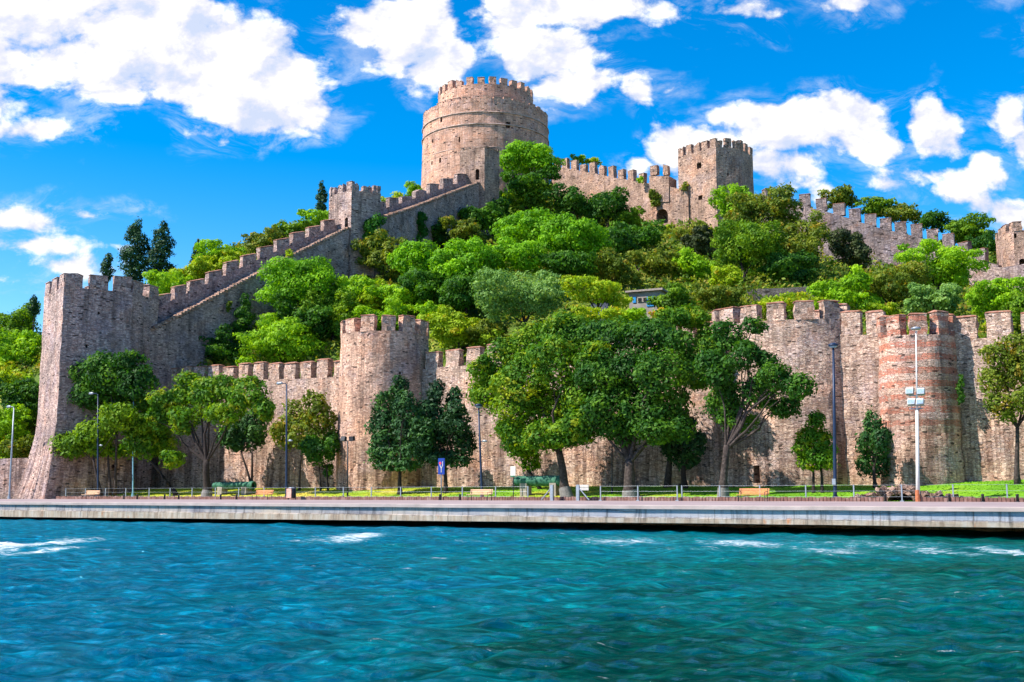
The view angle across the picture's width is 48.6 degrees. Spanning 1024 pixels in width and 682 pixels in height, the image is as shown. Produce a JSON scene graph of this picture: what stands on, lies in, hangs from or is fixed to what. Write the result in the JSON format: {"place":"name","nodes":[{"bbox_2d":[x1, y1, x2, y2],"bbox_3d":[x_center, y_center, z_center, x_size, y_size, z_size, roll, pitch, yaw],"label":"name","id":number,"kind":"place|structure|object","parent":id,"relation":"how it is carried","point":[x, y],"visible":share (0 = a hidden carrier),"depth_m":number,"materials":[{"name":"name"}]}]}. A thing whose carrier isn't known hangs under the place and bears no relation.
{"place":"outdoors","nodes":[
{"label":"outdoors","id":0,"kind":"place"},
{"bbox_2d":[0,199,1021,498],"bbox_3d":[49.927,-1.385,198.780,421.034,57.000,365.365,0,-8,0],"label":"hillside","id":1,"kind":"structure","parent":0,"point":[334,355],"depth_m":134.20,"materials":[{"name":"green plant"}]},
{"bbox_2d":[0,403,32,439],"bbox_3d":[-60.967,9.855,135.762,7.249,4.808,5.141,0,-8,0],"label":"bush","id":2,"kind":"object","parent":1,"relation":"on","point":[6,422],"visible":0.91,"depth_m":135.23,"materials":[{"name":"green plant"}]},
{"bbox_2d":[0,377,38,421],"bbox_3d":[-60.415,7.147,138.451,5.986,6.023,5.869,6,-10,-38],"label":"broadleaf tree","id":3,"kind":"object","parent":1,"relation":"on","point":[24,392],"visible":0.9,"depth_m":137.61,"materials":[{"name":"green plant"}]},
{"bbox_2d":[0,327,41,365],"bbox_3d":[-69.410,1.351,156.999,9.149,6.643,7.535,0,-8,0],"label":"broadleaf tree","id":4,"kind":"object","parent":1,"relation":"on","point":[28,343],"visible":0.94,"depth_m":156.10,"materials":[{"name":"green plant"}]},
{"bbox_2d":[0,300,41,346],"bbox_3d":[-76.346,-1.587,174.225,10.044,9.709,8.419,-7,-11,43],"label":"broadleaf tree","id":5,"kind":"object","parent":1,"relation":"on","point":[21,319],"visible":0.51,"depth_m":172.59,"materials":[{"name":"green plant"}]},
{"bbox_2d":[116,216,151,281],"bbox_3d":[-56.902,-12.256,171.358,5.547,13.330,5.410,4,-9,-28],"label":"cypress tree","id":6,"kind":"object","parent":1,"relation":"on","point":[133,266],"visible":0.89,"depth_m":170.47,"materials":[{"name":"green plant"}]},
{"bbox_2d":[144,220,176,272],"bbox_3d":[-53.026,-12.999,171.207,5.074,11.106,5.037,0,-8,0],"label":"cypress tree","id":7,"kind":"object","parent":1,"relation":"on","point":[158,255],"visible":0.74,"depth_m":170.71,"materials":[{"name":"green plant"}]},
{"bbox_2d":[142,269,193,299],"bbox_3d":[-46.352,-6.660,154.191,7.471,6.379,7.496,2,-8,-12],"label":"bush","id":8,"kind":"object","parent":1,"relation":"on","point":[163,282],"visible":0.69,"depth_m":152.70,"materials":[{"name":"green plant"}]},
{"bbox_2d":[199,323,248,363],"bbox_3d":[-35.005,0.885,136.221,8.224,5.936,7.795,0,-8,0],"label":"bush","id":9,"kind":"object","parent":1,"relation":"on","point":[219,344],"visible":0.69,"depth_m":134.93,"materials":[{"name":"green plant"}]},
{"bbox_2d":[229,293,255,350],"bbox_3d":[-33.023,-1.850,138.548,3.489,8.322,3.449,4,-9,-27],"label":"bush","id":10,"kind":"object","parent":1,"relation":"on","point":[243,317],"visible":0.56,"depth_m":138.21,"materials":[{"name":"green plant"}]},
{"bbox_2d":[149,219,350,401],"bbox_3d":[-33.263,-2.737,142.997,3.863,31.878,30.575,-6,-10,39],"label":"climbing wall","id":11,"kind":"structure","parent":1,"relation":"on","point":[191,313],"depth_m":139.00,"materials":[{"name":"grey stone"}]},
{"bbox_2d":[241,225,288,253],"bbox_3d":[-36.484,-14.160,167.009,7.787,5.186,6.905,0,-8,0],"label":"bush","id":12,"kind":"object","parent":1,"relation":"on","point":[255,240],"visible":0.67,"depth_m":165.63,"materials":[{"name":"green plant"}]},
{"bbox_2d":[231,311,329,366],"bbox_3d":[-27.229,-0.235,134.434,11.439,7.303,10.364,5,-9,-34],"label":"broadleaf tree","id":13,"kind":"object","parent":1,"relation":"on","point":[289,331],"visible":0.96,"depth_m":132.29,"materials":[{"name":"green plant"}]},
{"bbox_2d":[251,253,339,309],"bbox_3d":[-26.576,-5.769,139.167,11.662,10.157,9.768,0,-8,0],"label":"stone pine","id":14,"kind":"object","parent":1,"relation":"on","point":[286,273],"visible":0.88,"depth_m":136.75,"materials":[{"name":"green plant"}]},
{"bbox_2d":[270,291,351,340],"bbox_3d":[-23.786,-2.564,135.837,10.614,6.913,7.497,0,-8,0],"label":"broadleaf tree","id":15,"kind":"object","parent":1,"relation":"on","point":[310,319],"visible":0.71,"depth_m":134.18,"materials":[{"name":"green plant"}]},
{"bbox_2d":[299,288,362,340],"bbox_3d":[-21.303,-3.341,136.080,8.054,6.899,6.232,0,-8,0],"label":"broadleaf tree","id":16,"kind":"object","parent":1,"relation":"on","point":[341,304],"visible":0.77,"depth_m":134.85,"materials":[{"name":"green plant"}]},
{"bbox_2d":[329,181,380,283],"bbox_3d":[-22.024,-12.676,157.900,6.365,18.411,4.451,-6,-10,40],"label":"square tower","id":17,"kind":"structure","parent":1,"relation":"on","point":[352,206],"depth_m":156.73,"materials":[{"name":"grey stone"}]},
{"bbox_2d":[350,226,408,278],"bbox_3d":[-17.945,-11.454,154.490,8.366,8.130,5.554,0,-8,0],"label":"broadleaf tree","id":18,"kind":"object","parent":1,"relation":"on","point":[373,255],"visible":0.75,"depth_m":154.00,"materials":[{"name":"green plant"}]},
{"bbox_2d":[350,296,413,329],"bbox_3d":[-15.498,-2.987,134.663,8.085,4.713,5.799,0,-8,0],"label":"bush","id":19,"kind":"object","parent":1,"relation":"on","point":[396,308],"visible":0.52,"depth_m":133.24,"materials":[{"name":"green plant"}]},
{"bbox_2d":[362,284,437,315],"bbox_3d":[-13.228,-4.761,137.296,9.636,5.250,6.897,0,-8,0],"label":"broadleaf tree","id":20,"kind":"object","parent":1,"relation":"on","point":[402,295],"visible":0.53,"depth_m":135.77,"materials":[{"name":"green plant"}]},
{"bbox_2d":[386,238,441,275],"bbox_3d":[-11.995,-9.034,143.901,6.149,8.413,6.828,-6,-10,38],"label":"stone pine","id":21,"kind":"object","parent":1,"relation":"on","point":[414,254],"visible":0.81,"depth_m":142.82,"materials":[{"name":"green plant"}]},
{"bbox_2d":[396,267,448,310],"bbox_3d":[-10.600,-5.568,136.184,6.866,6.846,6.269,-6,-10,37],"label":"stone pine","id":22,"kind":"object","parent":1,"relation":"on","point":[422,283],"visible":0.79,"depth_m":134.74,"materials":[{"name":"green plant"}]},
{"bbox_2d":[371,173,479,279],"bbox_3d":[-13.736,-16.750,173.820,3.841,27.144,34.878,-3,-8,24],"label":"climbing wall","id":23,"kind":"structure","parent":1,"relation":"on","point":[446,197],"depth_m":175.13,"materials":[{"name":"grey stone"}]},
{"bbox_2d":[416,305,504,349],"bbox_3d":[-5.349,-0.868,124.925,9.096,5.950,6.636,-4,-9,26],"label":"bush","id":24,"kind":"object","parent":1,"relation":"on","point":[448,328],"visible":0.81,"depth_m":124.03,"materials":[{"name":"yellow plant"}]},
{"bbox_2d":[439,215,486,247],"bbox_3d":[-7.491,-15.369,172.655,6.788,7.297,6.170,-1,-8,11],"label":"broadleaf tree","id":25,"kind":"object","parent":1,"relation":"on","point":[465,230],"visible":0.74,"depth_m":171.61,"materials":[{"name":"green plant"}]},
{"bbox_2d":[427,235,503,311],"bbox_3d":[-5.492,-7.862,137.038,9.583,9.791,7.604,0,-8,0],"label":"stone pine","id":26,"kind":"object","parent":1,"relation":"on","point":[473,260],"visible":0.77,"depth_m":135.57,"materials":[{"name":"green plant"}]},
{"bbox_2d":[434,273,497,317],"bbox_3d":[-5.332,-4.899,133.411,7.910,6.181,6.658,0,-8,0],"label":"stone pine","id":27,"kind":"object","parent":1,"relation":"on","point":[457,291],"visible":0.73,"depth_m":131.92,"materials":[{"name":"green plant"}]},
{"bbox_2d":[460,146,498,235],"bbox_3d":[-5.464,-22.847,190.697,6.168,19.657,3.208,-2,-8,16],"label":"gate turret","id":28,"kind":"object","parent":1,"relation":"on","point":[480,164],"visible":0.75,"depth_m":190.38,"materials":[{"name":"stone"}]},
{"bbox_2d":[457,201,504,245],"bbox_3d":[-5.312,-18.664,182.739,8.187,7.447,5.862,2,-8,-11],"label":"broadleaf tree","id":29,"kind":"object","parent":1,"relation":"on","point":[487,215],"visible":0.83,"depth_m":181.66,"materials":[{"name":"green plant"}]},
{"bbox_2d":[421,76,548,205],"bbox_3d":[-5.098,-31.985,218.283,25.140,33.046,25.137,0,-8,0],"label":"round keep","id":30,"kind":"structure","parent":1,"relation":"on","point":[501,115],"depth_m":209.27,"materials":[{"name":"stone"}]},
{"bbox_2d":[9,197,1023,376],"bbox_3d":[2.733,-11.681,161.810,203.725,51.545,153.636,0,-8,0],"label":"undergrowth","id":31,"kind":"object","parent":1,"relation":"on","point":[836,274],"visible":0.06,"depth_m":140.64,"materials":[{"name":"green plant"}]},
{"bbox_2d":[486,236,546,277],"bbox_3d":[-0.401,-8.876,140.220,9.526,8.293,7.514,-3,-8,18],"label":"stone pine","id":32,"kind":"object","parent":1,"relation":"on","point":[515,255],"visible":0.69,"depth_m":139.03,"materials":[{"name":"green plant"}]},
{"bbox_2d":[469,266,570,326],"bbox_3d":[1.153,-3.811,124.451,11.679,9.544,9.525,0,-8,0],"label":"broadleaf tree","id":33,"kind":"object","parent":1,"relation":"on","point":[537,295],"visible":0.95,"depth_m":123.30,"materials":[{"name":"green plant"}]},
{"bbox_2d":[485,206,563,257],"bbox_3d":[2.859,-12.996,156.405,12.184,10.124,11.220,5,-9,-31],"label":"stone pine","id":34,"kind":"object","parent":1,"relation":"on","point":[527,225],"visible":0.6,"depth_m":153.64,"materials":[{"name":"green plant"}]},
{"bbox_2d":[499,164,561,210],"bbox_3d":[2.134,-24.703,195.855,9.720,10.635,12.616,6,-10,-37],"label":"broadleaf tree","id":35,"kind":"object","parent":1,"relation":"on","point":[520,184],"visible":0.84,"depth_m":193.71,"materials":[{"name":"green plant"}]},
{"bbox_2d":[502,179,558,215],"bbox_3d":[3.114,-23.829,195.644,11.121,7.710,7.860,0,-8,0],"label":"bush","id":36,"kind":"object","parent":1,"relation":"on","point":[534,200],"visible":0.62,"depth_m":194.26,"materials":[{"name":"green plant"}]},
{"bbox_2d":[499,139,565,208],"bbox_3d":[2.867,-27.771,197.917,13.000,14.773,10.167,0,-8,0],"label":"stone pine","id":37,"kind":"object","parent":1,"relation":"on","point":[534,156],"visible":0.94,"depth_m":195.92,"materials":[{"name":"green plant"}]},
{"bbox_2d":[541,182,591,216],"bbox_3d":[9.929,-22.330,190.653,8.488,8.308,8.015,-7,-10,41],"label":"broadleaf tree","id":38,"kind":"object","parent":1,"relation":"on","point":[574,201],"visible":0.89,"depth_m":189.93,"materials":[{"name":"green plant"}]},
{"bbox_2d":[538,250,601,298],"bbox_3d":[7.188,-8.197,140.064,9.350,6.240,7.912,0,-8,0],"label":"stone pine","id":39,"kind":"object","parent":1,"relation":"on","point":[570,262],"visible":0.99,"depth_m":138.42,"materials":[{"name":"green plant"}]},
{"bbox_2d":[532,211,613,289],"bbox_3d":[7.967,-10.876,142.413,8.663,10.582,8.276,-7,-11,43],"label":"stone pine","id":40,"kind":"object","parent":1,"relation":"on","point":[572,233],"visible":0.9,"depth_m":141.17,"materials":[{"name":"green plant"}]},
{"bbox_2d":[558,274,633,322],"bbox_3d":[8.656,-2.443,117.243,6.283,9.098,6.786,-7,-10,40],"label":"broadleaf tree","id":41,"kind":"object","parent":1,"relation":"on","point":[604,291],"visible":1,"depth_m":117.13,"materials":[{"name":"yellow plant"}]},
{"bbox_2d":[579,186,630,226],"bbox_3d":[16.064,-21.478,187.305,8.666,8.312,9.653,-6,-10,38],"label":"broadleaf tree","id":42,"kind":"object","parent":1,"relation":"on","point":[613,201],"visible":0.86,"depth_m":186.14,"materials":[{"name":"green plant"}]},
{"bbox_2d":[592,246,644,294],"bbox_3d":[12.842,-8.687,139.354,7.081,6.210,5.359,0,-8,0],"label":"broadleaf tree","id":43,"kind":"object","parent":1,"relation":"on","point":[618,265],"visible":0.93,"depth_m":138.73,"materials":[{"name":"green plant"}]},
{"bbox_2d":[551,157,688,227],"bbox_3d":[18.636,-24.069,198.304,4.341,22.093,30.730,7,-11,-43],"label":"hilltop wall","id":44,"kind":"structure","parent":1,"relation":"on","point":[673,207],"depth_m":193.71,"materials":[{"name":"stone"}]},
{"bbox_2d":[594,227,645,258],"bbox_3d":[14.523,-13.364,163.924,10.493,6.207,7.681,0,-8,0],"label":"broadleaf tree","id":45,"kind":"object","parent":1,"relation":"on","point":[624,245],"visible":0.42,"depth_m":161.95,"materials":[{"name":"green plant"}]},
{"bbox_2d":[607,219,666,247],"bbox_3d":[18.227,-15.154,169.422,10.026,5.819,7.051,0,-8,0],"label":"broadleaf tree","id":46,"kind":"object","parent":1,"relation":"on","point":[653,235],"visible":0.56,"depth_m":168.18,"materials":[{"name":"green plant"}]},
{"bbox_2d":[625,248,690,282],"bbox_3d":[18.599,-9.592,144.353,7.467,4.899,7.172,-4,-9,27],"label":"broadleaf tree","id":47,"kind":"object","parent":1,"relation":"on","point":[657,261],"visible":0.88,"depth_m":144.06,"materials":[{"name":"green plant"}]},
{"bbox_2d":[646,282,696,309],"bbox_3d":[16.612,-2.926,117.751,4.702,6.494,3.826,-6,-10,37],"label":"bush","id":48,"kind":"object","parent":1,"relation":"on","point":[676,294],"visible":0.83,"depth_m":117.10,"materials":[{"name":"green plant"}]},
{"bbox_2d":[671,246,719,282],"bbox_3d":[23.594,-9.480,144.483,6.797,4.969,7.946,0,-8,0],"label":"bush","id":49,"kind":"object","parent":1,"relation":"on","point":[698,266],"visible":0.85,"depth_m":142.85,"materials":[{"name":"green plant"}]},
{"bbox_2d":[679,224,718,259],"bbox_3d":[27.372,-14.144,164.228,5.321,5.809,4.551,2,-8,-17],"label":"bush","id":50,"kind":"object","parent":1,"relation":"on","point":[703,234],"visible":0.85,"depth_m":163.52,"materials":[{"name":"green plant"}]},
{"bbox_2d":[678,138,753,227],"bbox_3d":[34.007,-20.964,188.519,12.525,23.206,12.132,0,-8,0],"label":"many sided tower","id":51,"kind":"structure","parent":1,"relation":"on","point":[705,167],"depth_m":185.10,"materials":[{"name":"stone"}]},
{"bbox_2d":[689,281,753,311],"bbox_3d":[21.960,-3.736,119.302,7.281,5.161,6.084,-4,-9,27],"label":"broadleaf tree","id":52,"kind":"object","parent":1,"relation":"on","point":[720,296],"visible":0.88,"depth_m":118.46,"materials":[{"name":"green plant"}]},
{"bbox_2d":[707,183,751,223],"bbox_3d":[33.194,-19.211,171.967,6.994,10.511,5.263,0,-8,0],"label":"broadleaf tree","id":53,"kind":"object","parent":1,"relation":"on","point":[724,207],"visible":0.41,"depth_m":171.99,"materials":[{"name":"green plant"}]},
{"bbox_2d":[710,218,790,281],"bbox_3d":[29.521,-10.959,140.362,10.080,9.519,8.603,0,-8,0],"label":"broadleaf tree","id":54,"kind":"object","parent":1,"relation":"on","point":[734,238],"visible":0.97,"depth_m":139.79,"materials":[{"name":"green plant"}]},
{"bbox_2d":[720,181,803,262],"bbox_3d":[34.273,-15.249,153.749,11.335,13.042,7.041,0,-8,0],"label":"broadleaf tree","id":55,"kind":"object","parent":1,"relation":"on","point":[756,208],"visible":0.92,"depth_m":153.31,"materials":[{"name":"green plant"}]},
{"bbox_2d":[755,249,819,287],"bbox_3d":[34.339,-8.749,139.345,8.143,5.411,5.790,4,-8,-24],"label":"bush","id":56,"kind":"object","parent":1,"relation":"on","point":[793,265],"visible":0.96,"depth_m":137.86,"materials":[{"name":"green plant"}]},
{"bbox_2d":[763,208,830,284],"bbox_3d":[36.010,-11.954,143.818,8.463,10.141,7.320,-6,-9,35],"label":"broadleaf tree","id":57,"kind":"object","parent":1,"relation":"on","point":[811,241],"visible":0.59,"depth_m":143.09,"materials":[{"name":"green plant"}]},
{"bbox_2d":[817,183,860,209],"bbox_3d":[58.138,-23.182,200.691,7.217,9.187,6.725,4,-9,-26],"label":"broadleaf tree","id":58,"kind":"object","parent":1,"relation":"on","point":[845,196],"visible":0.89,"depth_m":199.84,"materials":[{"name":"green plant"}]},
{"bbox_2d":[806,264,884,313],"bbox_3d":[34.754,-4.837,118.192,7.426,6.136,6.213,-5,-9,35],"label":"bush","id":59,"kind":"object","parent":1,"relation":"on","point":[844,290],"visible":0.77,"depth_m":117.08,"materials":[{"name":"green plant"}]},
{"bbox_2d":[823,226,874,273],"bbox_3d":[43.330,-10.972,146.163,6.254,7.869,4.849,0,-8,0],"label":"broadleaf tree","id":60,"kind":"object","parent":1,"relation":"on","point":[849,248],"visible":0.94,"depth_m":145.55,"materials":[{"name":"green plant"}]},
{"bbox_2d":[760,188,1001,274],"bbox_3d":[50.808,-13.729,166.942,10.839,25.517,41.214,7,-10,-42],"label":"descending wall","id":61,"kind":"structure","parent":1,"relation":"on","point":[884,240],"depth_m":163.14,"materials":[{"name":"stone"}]},
{"bbox_2d":[847,261,933,305],"bbox_3d":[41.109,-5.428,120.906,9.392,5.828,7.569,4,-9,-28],"label":"broadleaf tree","id":62,"kind":"object","parent":1,"relation":"on","point":[889,284],"visible":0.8,"depth_m":118.86,"materials":[{"name":"green plant"}]},
{"bbox_2d":[878,202,921,223],"bbox_3d":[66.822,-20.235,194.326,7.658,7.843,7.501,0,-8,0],"label":"broadleaf tree","id":63,"kind":"object","parent":1,"relation":"on","point":[901,212],"visible":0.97,"depth_m":193.68,"materials":[{"name":"green plant"}]},
{"bbox_2d":[902,280,962,314],"bbox_3d":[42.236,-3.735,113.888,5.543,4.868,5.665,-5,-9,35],"label":"bush","id":64,"kind":"object","parent":1,"relation":"on","point":[925,299],"visible":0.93,"depth_m":113.03,"materials":[{"name":"green plant"}]},
{"bbox_2d":[889,236,990,289],"bbox_3d":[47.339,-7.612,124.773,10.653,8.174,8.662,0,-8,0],"label":"broadleaf tree","id":65,"kind":"object","parent":1,"relation":"on","point":[952,263],"visible":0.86,"depth_m":123.84,"materials":[{"name":"green plant"}]},
{"bbox_2d":[943,212,996,243],"bbox_3d":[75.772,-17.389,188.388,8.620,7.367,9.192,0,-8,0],"label":"broadleaf tree","id":66,"kind":"object","parent":1,"relation":"on","point":[963,227],"visible":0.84,"depth_m":186.37,"materials":[{"name":"green plant"}]},
{"bbox_2d":[963,275,1023,318],"bbox_3d":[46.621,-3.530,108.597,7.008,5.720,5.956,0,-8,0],"label":"broadleaf tree","id":67,"kind":"object","parent":1,"relation":"on","point":[996,292],"visible":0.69,"depth_m":107.70,"materials":[{"name":"green plant"}]},
{"bbox_2d":[969,264,1023,290],"bbox_3d":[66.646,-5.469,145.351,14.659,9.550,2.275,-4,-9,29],"label":"terrace wall","id":68,"kind":"structure","parent":1,"relation":"on","point":[992,273],"depth_m":146.70,"materials":[{"name":"grey stone"}]},
{"bbox_2d":[995,221,1023,266],"bbox_3d":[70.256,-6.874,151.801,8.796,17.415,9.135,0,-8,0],"label":"edge tower","id":69,"kind":"structure","parent":1,"relation":"on","point":[1009,239],"depth_m":150.06,"materials":[{"name":"stone"}]},
{"bbox_2d":[0,517,1023,681],"bbox_3d":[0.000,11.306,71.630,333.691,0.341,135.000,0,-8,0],"label":"water","id":70,"kind":"structure","parent":0,"point":[157,600],"depth_m":16.81,"materials":[{"name":"teal liquid"}]},
{"bbox_2d":[0,504,1023,531],"bbox_3d":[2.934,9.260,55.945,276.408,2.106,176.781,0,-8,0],"label":"quay","id":71,"kind":"structure","parent":0,"point":[934,520],"depth_m":52.37,"materials":[{"name":"concrete"}]},
{"bbox_2d":[0,501,1023,511],"bbox_3d":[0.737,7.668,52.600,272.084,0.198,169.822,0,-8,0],"label":"quay coping","id":72,"kind":"object","parent":71,"relation":"on","point":[866,508],"visible":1,"depth_m":50.75,"materials":[{"name":"grey concrete"}]},
{"bbox_2d":[0,499,1023,506],"bbox_3d":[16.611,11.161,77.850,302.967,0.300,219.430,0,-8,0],"label":"promenade","id":73,"kind":"structure","parent":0,"point":[868,503],"depth_m":65.71,"materials":[{"name":"grey concrete"}]},
{"bbox_2d":[0,458,27,498],"bbox_3d":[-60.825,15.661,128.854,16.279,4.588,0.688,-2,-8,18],"label":"roadside wall","id":74,"kind":"structure","parent":73,"relation":"on","point":[18,465],"depth_m":127.09,"materials":[{"name":"grey stone"}]},
{"bbox_2d":[12,273,158,498],"bbox_3d":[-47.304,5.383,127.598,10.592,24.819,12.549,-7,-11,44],"label":"shore tower","id":75,"kind":"structure","parent":73,"relation":"on","point":[79,323],"depth_m":123.99,"materials":[{"name":"grey stone"}]},
{"bbox_2d":[150,358,339,488],"bbox_3d":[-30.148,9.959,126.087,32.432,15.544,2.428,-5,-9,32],"label":"shore wall","id":76,"kind":"structure","parent":73,"relation":"on","point":[268,465],"depth_m":122.62,"materials":[{"name":"stone"}]},
{"bbox_2d":[54,496,1023,501],"bbox_3d":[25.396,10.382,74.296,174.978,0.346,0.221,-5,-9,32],"label":"kerb","id":77,"kind":"structure","parent":73,"relation":"on","point":[923,499],"depth_m":86.55,"materials":[{"name":"grey concrete"}]},
{"bbox_2d":[421,321,713,487],"bbox_3d":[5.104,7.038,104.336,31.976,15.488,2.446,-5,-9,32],"label":"shore wall","id":78,"kind":"structure","parent":73,"relation":"on","point":[591,466],"depth_m":103.74,"materials":[{"name":"stone"}]},
{"bbox_2d":[839,310,885,484],"bbox_3d":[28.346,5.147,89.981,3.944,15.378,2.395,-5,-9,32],"label":"shore wall","id":79,"kind":"structure","parent":73,"relation":"on","point":[860,368],"depth_m":89.48,"materials":[{"name":"stone"}]},
{"bbox_2d":[906,327,924,501],"bbox_3d":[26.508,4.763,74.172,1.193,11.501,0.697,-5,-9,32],"label":"floodlight mast","id":80,"kind":"object","parent":73,"relation":"on","point":[911,402],"visible":0.95,"depth_m":73.99,"materials":[{"name":"white metal"}]},
{"bbox_2d":[954,310,1023,481],"bbox_3d":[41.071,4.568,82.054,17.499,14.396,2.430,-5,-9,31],"label":"shore wall","id":81,"kind":"structure","parent":73,"relation":"on","point":[988,441],"depth_m":84.49,"materials":[{"name":"stone"}]},
{"bbox_2d":[0,0,1023,332],"label":"sky","id":82,"kind":"structure","parent":0,"point":[224,120],"materials":[{"name":"blue"}]},
{"bbox_2d":[107,480,1023,501],"bbox_3d":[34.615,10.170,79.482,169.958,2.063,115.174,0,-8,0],"label":"lawn","id":83,"kind":"structure","parent":0,"point":[985,491],"depth_m":90.95,"materials":[{"name":"green plant"}]},
{"bbox_2d":[47,402,153,495],"bbox_3d":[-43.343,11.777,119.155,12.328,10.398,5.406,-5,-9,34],"label":"broadleaf tree","id":84,"kind":"object","parent":83,"relation":"on","point":[108,418],"visible":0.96,"depth_m":119.08,"materials":[{"name":"green plant"}]},
{"bbox_2d":[65,348,160,496],"bbox_3d":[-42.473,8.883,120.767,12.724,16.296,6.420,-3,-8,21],"label":"broadleaf tree","id":85,"kind":"object","parent":83,"relation":"on","point":[101,381],"visible":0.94,"depth_m":119.52,"materials":[{"name":"green plant"}]},
{"bbox_2d":[106,392,187,495],"bbox_3d":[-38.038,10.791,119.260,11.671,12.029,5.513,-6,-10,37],"label":"broadleaf tree","id":86,"kind":"object","parent":83,"relation":"on","point":[158,447],"visible":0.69,"depth_m":118.42,"materials":[{"name":"green plant"}]},
{"bbox_2d":[140,368,278,496],"bbox_3d":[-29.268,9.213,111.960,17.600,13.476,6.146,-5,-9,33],"label":"broadleaf tree","id":87,"kind":"object","parent":83,"relation":"on","point":[198,392],"visible":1,"depth_m":112.14,"materials":[{"name":"green plant"}]},
{"bbox_2d":[216,409,273,480],"bbox_3d":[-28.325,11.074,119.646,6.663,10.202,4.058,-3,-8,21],"label":"broadleaf tree","id":88,"kind":"object","parent":83,"relation":"on","point":[249,431],"visible":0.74,"depth_m":118.78,"materials":[{"name":"green plant"}]},
{"bbox_2d":[267,389,337,490],"bbox_3d":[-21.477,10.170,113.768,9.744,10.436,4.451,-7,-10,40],"label":"broadleaf tree","id":89,"kind":"object","parent":83,"relation":"on","point":[308,416],"visible":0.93,"depth_m":112.50,"materials":[{"name":"green plant"}]},
{"bbox_2d":[297,431,341,490],"bbox_3d":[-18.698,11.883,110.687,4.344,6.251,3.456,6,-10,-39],"label":"broadleaf tree","id":90,"kind":"object","parent":83,"relation":"on","point":[314,452],"visible":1,"depth_m":110.29,"materials":[{"name":"green plant"}]},
{"bbox_2d":[335,314,428,490],"bbox_3d":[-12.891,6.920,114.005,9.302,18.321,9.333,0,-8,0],"label":"round tower","id":91,"kind":"structure","parent":83,"relation":"on","point":[373,360],"depth_m":110.52,"materials":[{"name":"stone"}]},
{"bbox_2d":[363,375,438,494],"bbox_3d":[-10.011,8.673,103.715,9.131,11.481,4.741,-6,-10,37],"label":"conifer tree","id":92,"kind":"object","parent":83,"relation":"on","point":[400,403],"visible":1,"depth_m":102.85,"materials":[{"name":"green plant"}]},
{"bbox_2d":[407,375,478,492],"bbox_3d":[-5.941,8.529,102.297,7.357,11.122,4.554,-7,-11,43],"label":"conifer tree","id":93,"kind":"object","parent":83,"relation":"on","point":[452,425],"visible":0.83,"depth_m":101.48,"materials":[{"name":"green plant"}]},
{"bbox_2d":[514,475,559,495],"bbox_3d":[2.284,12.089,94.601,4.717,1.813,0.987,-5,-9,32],"label":"cannon","id":94,"kind":"object","parent":83,"relation":"on","point":[535,480],"visible":0.68,"depth_m":94.41,"materials":[{"name":"green metal"}]},
{"bbox_2d":[463,308,617,496],"bbox_3d":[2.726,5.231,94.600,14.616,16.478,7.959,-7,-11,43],"label":"broadleaf tree","id":95,"kind":"object","parent":83,"relation":"on","point":[543,354],"visible":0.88,"depth_m":93.54,"materials":[{"name":"green plant"}]},
{"bbox_2d":[555,315,701,496],"bbox_3d":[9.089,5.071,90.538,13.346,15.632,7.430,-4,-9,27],"label":"broadleaf tree","id":96,"kind":"object","parent":83,"relation":"on","point":[620,392],"visible":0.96,"depth_m":89.00,"materials":[{"name":"green plant"}]},
{"bbox_2d":[649,301,717,487],"bbox_3d":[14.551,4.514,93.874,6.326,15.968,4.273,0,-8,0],"label":"broadleaf tree","id":97,"kind":"object","parent":83,"relation":"on","point":[688,316],"visible":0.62,"depth_m":93.77,"materials":[{"name":"green plant"}]},
{"bbox_2d":[659,408,709,488],"bbox_3d":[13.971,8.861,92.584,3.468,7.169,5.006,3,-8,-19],"label":"tree","id":98,"kind":"object","parent":83,"relation":"on","point":[685,456],"visible":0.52,"depth_m":92.57,"materials":[{"name":"green plant"}]},
{"bbox_2d":[691,315,817,496],"bbox_3d":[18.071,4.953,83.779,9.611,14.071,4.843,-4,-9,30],"label":"broadleaf tree","id":99,"kind":"object","parent":83,"relation":"on","point":[770,372],"visible":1,"depth_m":84.16,"materials":[{"name":"green plant"}]},
{"bbox_2d":[711,300,849,486],"bbox_3d":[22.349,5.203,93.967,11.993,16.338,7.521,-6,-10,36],"label":"bulging tower","id":100,"kind":"structure","parent":83,"relation":"on","point":[804,337],"depth_m":90.54,"materials":[{"name":"stone"}]},
{"bbox_2d":[790,409,840,492],"bbox_3d":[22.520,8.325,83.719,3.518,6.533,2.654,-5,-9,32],"label":"tree","id":101,"kind":"object","parent":83,"relation":"on","point":[813,442],"visible":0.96,"depth_m":83.34,"materials":[{"name":"green plant"}]},
{"bbox_2d":[853,405,894,487],"bbox_3d":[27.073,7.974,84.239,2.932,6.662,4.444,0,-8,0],"label":"tree","id":102,"kind":"object","parent":83,"relation":"on","point":[874,434],"visible":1,"depth_m":84.65,"materials":[{"name":"green plant"}]},
{"bbox_2d":[855,484,974,501],"bbox_3d":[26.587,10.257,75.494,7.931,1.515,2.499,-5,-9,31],"label":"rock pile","id":103,"kind":"object","parent":83,"relation":"on","point":[893,492],"visible":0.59,"depth_m":75.31,"materials":[{"name":"beige stone"}]},
{"bbox_2d":[876,310,965,485],"bbox_3d":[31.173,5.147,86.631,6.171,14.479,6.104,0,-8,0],"label":"banded tower","id":104,"kind":"structure","parent":83,"relation":"on","point":[941,458],"depth_m":84.43,"materials":[{"name":"stone"}]},
{"bbox_2d":[975,331,1023,483],"bbox_3d":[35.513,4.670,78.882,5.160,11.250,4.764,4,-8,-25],"label":"broadleaf tree","id":105,"kind":"object","parent":83,"relation":"on","point":[1012,366],"visible":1,"depth_m":79.28,"materials":[{"name":"green plant"}]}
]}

